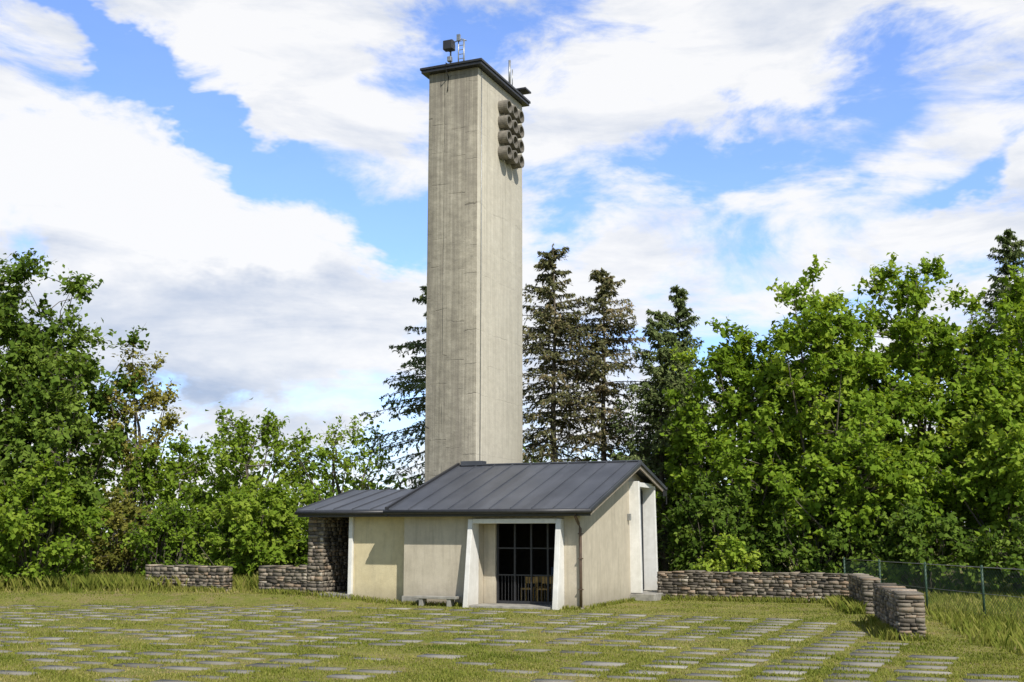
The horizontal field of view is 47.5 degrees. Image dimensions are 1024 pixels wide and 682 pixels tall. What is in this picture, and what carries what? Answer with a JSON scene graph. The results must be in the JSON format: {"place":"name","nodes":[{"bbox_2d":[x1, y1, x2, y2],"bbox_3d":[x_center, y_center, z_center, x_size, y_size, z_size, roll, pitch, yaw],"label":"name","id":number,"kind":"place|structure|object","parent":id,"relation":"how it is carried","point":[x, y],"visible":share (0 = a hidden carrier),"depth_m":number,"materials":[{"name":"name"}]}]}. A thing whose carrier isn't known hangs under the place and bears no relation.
{"place":"outdoors","nodes":[
{"label":"outdoors","id":0,"kind":"place"},
{"bbox_2d":[0,536,1023,681],"bbox_3d":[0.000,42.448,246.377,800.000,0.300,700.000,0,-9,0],"label":"ground","id":1,"kind":"structure","parent":0,"point":[233,599],"depth_m":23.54,"materials":[{"name":"green plant"}]},
{"bbox_2d":[0,474,13,540],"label":"leafy shrub","id":2,"kind":"object","parent":1,"relation":"on","point":[1,481],"visible":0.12,"depth_m":38.95,"materials":[{"name":"green plant"}]},
{"bbox_2d":[0,448,113,587],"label":"leafy shrub","id":3,"kind":"object","parent":1,"relation":"on","point":[30,557],"visible":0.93,"depth_m":37.18,"materials":[{"name":"green plant"}]},
{"bbox_2d":[0,318,135,570],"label":"maple tree","id":4,"kind":"object","parent":1,"relation":"on","point":[39,393],"visible":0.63,"depth_m":40.15,"materials":[{"name":"green plant"}]},
{"bbox_2d":[0,248,150,562],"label":"maple tree","id":5,"kind":"object","parent":1,"relation":"on","point":[24,342],"visible":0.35,"depth_m":42.20,"materials":[{"name":"green plant"}]},
{"bbox_2d":[65,481,168,573],"bbox_3d":[-13.831,6.729,40.254,3.290,3.684,4.128,7,-12,-36],"label":"leafy shrub","id":6,"kind":"object","parent":1,"relation":"on","point":[115,559],"visible":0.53,"depth_m":39.59,"materials":[{"name":"green plant"}]},
{"bbox_2d":[90,336,186,573],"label":"locust tree","id":7,"kind":"object","parent":1,"relation":"on","point":[153,397],"visible":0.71,"depth_m":43.39,"materials":[{"name":"green plant"}]},
{"bbox_2d":[118,491,216,575],"bbox_3d":[-11.386,6.887,39.250,3.305,3.702,4.236,0,-9,0],"label":"leafy shrub","id":8,"kind":"object","parent":1,"relation":"on","point":[164,524],"visible":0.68,"depth_m":38.74,"materials":[{"name":"green plant"}]},
{"bbox_2d":[107,433,238,567],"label":"fruit tree","id":9,"kind":"object","parent":1,"relation":"on","point":[173,473],"visible":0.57,"depth_m":41.79,"materials":[{"name":"green plant"}]},
{"bbox_2d":[145,564,232,591],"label":"stone wall","id":10,"kind":"structure","parent":1,"relation":"on","point":[210,576],"depth_m":35.98,"materials":[{"name":"grey stone"}]},
{"bbox_2d":[171,478,307,577],"bbox_3d":[-8.835,6.556,38.725,4.158,4.093,3.998,0,-9,0],"label":"leafy shrub","id":11,"kind":"object","parent":1,"relation":"on","point":[242,533],"visible":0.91,"depth_m":37.92,"materials":[{"name":"green plant"}]},
{"bbox_2d":[173,402,346,554],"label":"fruit tree","id":12,"kind":"object","parent":1,"relation":"on","point":[245,439],"visible":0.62,"depth_m":41.56,"materials":[{"name":"green plant"}]},
{"bbox_2d":[258,565,308,592],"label":"stone wall","id":13,"kind":"structure","parent":1,"relation":"on","point":[278,577],"depth_m":34.74,"materials":[{"name":"grey stone"}]},
{"bbox_2d":[265,480,337,566],"bbox_3d":[-6.573,6.779,39.719,3.386,4.006,4.251,-4,-10,24],"label":"leafy shrub","id":14,"kind":"object","parent":1,"relation":"on","point":[308,496],"visible":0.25,"depth_m":38.88,"materials":[{"name":"green plant"}]},
{"bbox_2d":[277,414,396,535],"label":"fruit tree","id":15,"kind":"object","parent":1,"relation":"on","point":[346,464],"visible":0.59,"depth_m":42.38,"materials":[{"name":"green plant"}]},
{"bbox_2d":[356,283,426,489],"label":"spruce tree","id":16,"kind":"object","parent":1,"relation":"on","point":[413,382],"visible":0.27,"depth_m":46.90,"materials":[{"name":"green plant"}]},
{"bbox_2d":[420,34,530,482],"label":"bell tower","id":17,"kind":"structure","parent":1,"relation":"on","point":[474,397],"depth_m":39.22,"materials":[{"name":"concrete"}]},
{"bbox_2d":[295,460,667,609],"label":"chapel","id":18,"kind":"structure","parent":1,"relation":"on","point":[536,535],"depth_m":33.40,"materials":[{"name":"beige paint"}]},
{"bbox_2d":[640,488,643,590],"bbox_3d":[3.771,6.105,35.763,0.060,3.160,1.560,-4,-10,23],"label":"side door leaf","id":19,"kind":"structure","parent":18,"relation":"in","point":[640,488],"depth_m":36.45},
{"bbox_2d":[7,369,980,576],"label":"distant trees","id":20,"kind":"object","parent":1,"relation":"on","point":[259,454],"depth_m":54.84,"materials":[{"name":"green plant"}]},
{"bbox_2d":[0,604,1018,681],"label":"paving slabs","id":21,"kind":"structure","parent":1,"relation":"on","point":[347,676],"depth_m":20.88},
{"bbox_2d":[522,244,632,462],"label":"spruce tree","id":22,"kind":"object","parent":1,"relation":"on","point":[560,326],"visible":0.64,"depth_m":48.17,"materials":[{"name":"green plant"}]},
{"bbox_2d":[546,267,672,571],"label":"spruce tree","id":23,"kind":"object","parent":1,"relation":"on","point":[602,390],"visible":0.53,"depth_m":48.57,"materials":[{"name":"green plant"}]},
{"bbox_2d":[608,309,713,571],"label":"spruce tree","id":24,"kind":"object","parent":1,"relation":"on","point":[663,376],"visible":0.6,"depth_m":45.76,"materials":[{"name":"green plant"}]},
{"bbox_2d":[628,284,727,571],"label":"spruce tree","id":25,"kind":"object","parent":1,"relation":"on","point":[679,298],"visible":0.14,"depth_m":49.46,"materials":[{"name":"green plant"}]},
{"bbox_2d":[657,471,767,571],"bbox_3d":[6.765,6.708,39.609,3.760,4.556,4.146,0,-9,0],"label":"leafy shrub","id":26,"kind":"object","parent":1,"relation":"on","point":[719,514],"visible":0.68,"depth_m":38.96,"materials":[{"name":"green plant"}]},
{"bbox_2d":[693,533,761,571],"bbox_3d":[6.756,7.162,36.882,2.111,2.174,2.109,0,-9,0],"label":"leafy shrub","id":27,"kind":"object","parent":1,"relation":"on","point":[734,559],"visible":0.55,"depth_m":36.60,"materials":[{"name":"green plant"}]},
{"bbox_2d":[654,317,810,559],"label":"maple tree","id":28,"kind":"object","parent":1,"relation":"on","point":[721,453],"visible":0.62,"depth_m":41.98,"materials":[{"name":"green plant"}]},
{"bbox_2d":[657,570,863,601],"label":"stone wall","id":29,"kind":"structure","parent":1,"relation":"on","point":[815,585],"depth_m":34.11,"materials":[{"name":"grey stone"}]},
{"bbox_2d":[747,492,896,579],"bbox_3d":[10.080,6.867,38.231,5.029,3.960,4.201,-6,-11,33],"label":"leafy shrub","id":30,"kind":"object","parent":1,"relation":"on","point":[776,553],"visible":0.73,"depth_m":37.83,"materials":[{"name":"green plant"}]},
{"bbox_2d":[728,253,929,572],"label":"maple tree","id":31,"kind":"object","parent":1,"relation":"on","point":[817,333],"visible":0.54,"depth_m":40.92,"materials":[{"name":"green plant"}]},
{"bbox_2d":[848,574,880,613],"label":"stone wall","id":32,"kind":"structure","parent":1,"relation":"on","point":[860,587],"depth_m":29.17,"materials":[{"name":"grey stone"}]},
{"bbox_2d":[770,399,960,565],"bbox_3d":[11.777,5.182,38.712,6.025,6.545,5.342,-3,-10,19],"label":"maple tree","id":33,"kind":"object","parent":1,"relation":"on","point":[905,485],"visible":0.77,"depth_m":37.77,"materials":[{"name":"green plant"}]},
{"bbox_2d":[872,583,926,639],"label":"stone wall","id":34,"kind":"structure","parent":1,"relation":"on","point":[901,609],"depth_m":22.02,"materials":[{"name":"grey stone"}]},
{"bbox_2d":[811,252,1008,586],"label":"maple tree","id":35,"kind":"object","parent":1,"relation":"on","point":[932,363],"visible":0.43,"depth_m":41.91,"materials":[{"name":"green plant"}]},
{"bbox_2d":[849,497,1011,594],"bbox_3d":[13.502,6.656,37.263,5.073,3.595,5.144,0,-9,0],"label":"leafy shrub","id":36,"kind":"object","parent":1,"relation":"on","point":[907,545],"visible":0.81,"depth_m":36.14,"materials":[{"name":"green plant"}]},
{"bbox_2d":[843,557,1023,620],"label":"wire fence","id":37,"kind":"object","parent":1,"relation":"on","point":[982,579],"visible":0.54,"depth_m":28.33,"materials":[{"name":"metal"}]},
{"bbox_2d":[908,374,1023,591],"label":"maple tree","id":38,"kind":"object","parent":1,"relation":"on","point":[1001,455],"visible":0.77,"depth_m":37.62,"materials":[{"name":"green plant"}]},
{"bbox_2d":[931,265,1023,587],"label":"maple tree","id":39,"kind":"object","parent":1,"relation":"on","point":[1002,368],"visible":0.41,"depth_m":40.85,"materials":[{"name":"green plant"}]},
{"bbox_2d":[933,227,1023,581],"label":"spruce tree","id":40,"kind":"object","parent":1,"relation":"on","point":[1010,255],"visible":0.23,"depth_m":49.98,"materials":[{"name":"green plant"}]},
{"bbox_2d":[964,500,1023,592],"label":"leafy shrub","id":41,"kind":"object","parent":1,"relation":"on","point":[992,545],"visible":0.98,"depth_m":34.88,"materials":[{"name":"green plant"}]},
{"bbox_2d":[0,571,1023,655],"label":"tall grass","id":42,"kind":"structure","parent":0,"point":[993,631],"depth_m":32.15,"materials":[{"name":"green plant"}]},
{"bbox_2d":[0,0,1023,535],"label":"sky","id":43,"kind":"structure","parent":0,"point":[244,183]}
]}

